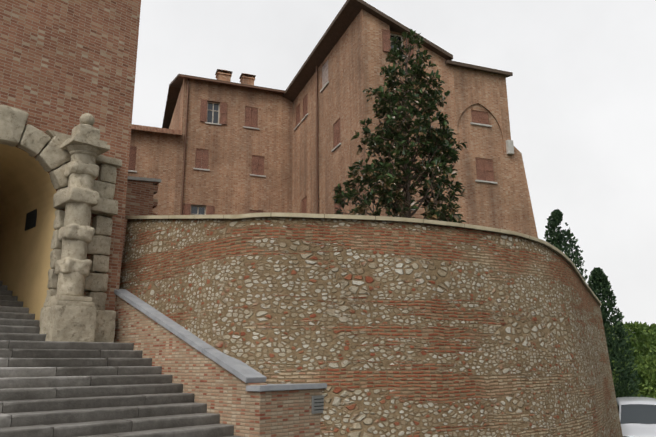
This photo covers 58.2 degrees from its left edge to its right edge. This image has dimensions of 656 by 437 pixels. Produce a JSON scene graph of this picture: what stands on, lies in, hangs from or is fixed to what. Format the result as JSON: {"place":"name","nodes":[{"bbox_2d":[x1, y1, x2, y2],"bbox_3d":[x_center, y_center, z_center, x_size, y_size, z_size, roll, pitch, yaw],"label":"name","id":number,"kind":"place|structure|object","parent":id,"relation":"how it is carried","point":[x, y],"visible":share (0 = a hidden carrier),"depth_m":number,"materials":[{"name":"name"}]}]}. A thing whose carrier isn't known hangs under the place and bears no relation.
{"place":"outdoors","nodes":[
{"label":"outdoors","id":0,"kind":"place"},
{"bbox_2d":[132,0,655,326],"label":"sky","id":1,"kind":"structure","parent":0,"point":[581,89],"materials":[{"name":"white"}]},
{"bbox_2d":[332,29,466,222],"bbox_3d":[2.234,-1.676,16.971,4.011,8.277,4.520,2,-14,-9],"label":"magnolia","id":2,"kind":"object","parent":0,"point":[380,174],"depth_m":16.66,"materials":[{"name":"green plant"}]},
{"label":"terrace","id":3,"kind":"structure","parent":0,"visible":0},
{"bbox_2d":[120,180,158,273],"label":"spur wall","id":4,"kind":"structure","parent":3,"relation":"on","point":[140,201],"depth_m":16.89,"materials":[{"name":"brown brick"}]},
{"bbox_2d":[127,176,160,184],"bbox_3d":[-6.081,-1.111,16.771,0.620,0.375,2.560,-16,-21,48],"label":"wall coping","id":5,"kind":"object","parent":4,"relation":"on","point":[144,179],"visible":0.14,"depth_m":17.03,"materials":[{"name":"grey stone"}]},
{"bbox_2d":[128,0,537,237],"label":"buildings","id":6,"kind":"structure","parent":3,"relation":"on","point":[222,144],"depth_m":30.16,"materials":[{"name":"brick"}]},
{"bbox_2d":[544,209,594,293],"bbox_3d":[10.793,3.466,26.669,2.662,7.989,2.840,-14,-19,43],"label":"cypress","id":7,"kind":"object","parent":3,"relation":"on","point":[554,219],"visible":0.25,"depth_m":27.01,"materials":[{"name":"green plant"}]},
{"bbox_3d":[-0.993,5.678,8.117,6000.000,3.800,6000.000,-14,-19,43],"label":"ground","id":8,"kind":"structure","parent":0,"visible":0},
{"bbox_2d":[0,0,140,310],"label":"tower","id":9,"kind":"structure","parent":8,"relation":"on","point":[65,65],"depth_m":12.85,"materials":[{"name":"brick"}]},
{"bbox_2d":[0,144,56,319],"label":"passage","id":10,"kind":"object","parent":9,"relation":"attached to","point":[26,185],"visible":0.67,"depth_m":12.70,"materials":[{"name":"yellow paint"}]},
{"bbox_2d":[25,209,36,230],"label":"passage plaques","id":11,"kind":"object","parent":10,"relation":"attached to","point":[31,218],"visible":0.64,"depth_m":12.97,"materials":[{"name":"black metal"}]},
{"bbox_2d":[0,105,121,342],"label":"portal","id":12,"kind":"object","parent":9,"relation":"attached to","point":[69,312],"visible":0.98,"depth_m":11.80,"materials":[{"name":"stone"}]},
{"bbox_2d":[0,281,241,436],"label":"stairs","id":13,"kind":"structure","parent":8,"relation":"on","point":[74,389],"depth_m":9.26,"materials":[{"name":"grey stone"}]},
{"bbox_2d":[114,295,321,436],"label":"parapet","id":14,"kind":"structure","parent":8,"relation":"on","point":[221,391],"depth_m":9.61,"materials":[{"name":"brick"}]},
{"bbox_2d":[114,289,326,391],"bbox_3d":[-2.248,2.186,11.340,5.039,2.010,1.670,-14,-19,43],"label":"parapet coping","id":15,"kind":"object","parent":14,"relation":"on","point":[243,371],"visible":0.73,"depth_m":9.88,"materials":[{"name":"grey stone"}]},
{"bbox_2d":[312,395,323,413],"bbox_3d":[-0.134,3.048,9.678,0.027,0.280,0.360,-14,-19,43],"label":"vent grille","id":16,"kind":"object","parent":14,"relation":"attached to","point":[317,403],"visible":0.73,"depth_m":9.64,"materials":[{"name":"grey metal"}]},
{"bbox_2d":[119,217,622,436],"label":"rubble wall","id":17,"kind":"structure","parent":8,"relation":"on","point":[391,329],"depth_m":10.66,"materials":[{"name":"beige stone"}]},
{"bbox_2d":[125,212,601,305],"bbox_3d":[3.000,0.885,14.335,14.689,1.594,5.132,6,-15,-24],"label":"wall coping","id":18,"kind":"object","parent":17,"relation":"on","point":[399,219],"depth_m":11.19,"materials":[{"name":"beige stone"}]},
{"bbox_2d":[588,267,641,397],"bbox_3d":[14.948,6.675,31.821,3.130,8.157,3.584,-14,-19,43],"label":"cypress","id":19,"kind":"object","parent":8,"relation":"on","point":[599,281],"depth_m":31.37,"materials":[{"name":"green plant"}]},
{"bbox_2d":[609,333,651,388],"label":"tree","id":20,"kind":"object","parent":8,"relation":"on","point":[637,349],"visible":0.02,"depth_m":45.38,"materials":[{"name":"green plant"}]},
{"bbox_2d":[606,321,655,394],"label":"tree","id":21,"kind":"object","parent":8,"relation":"on","point":[645,333],"visible":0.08,"depth_m":40.50,"materials":[{"name":"green plant"}]},
{"bbox_2d":[610,355,655,398],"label":"hedge","id":22,"kind":"object","parent":8,"relation":"on","point":[647,377],"depth_m":34.46,"materials":[{"name":"green plant"}]},
{"bbox_2d":[616,397,655,436],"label":"van","id":23,"kind":"object","parent":8,"relation":"on","point":[637,416],"visible":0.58,"depth_m":21.15,"materials":[{"name":"white paint"}]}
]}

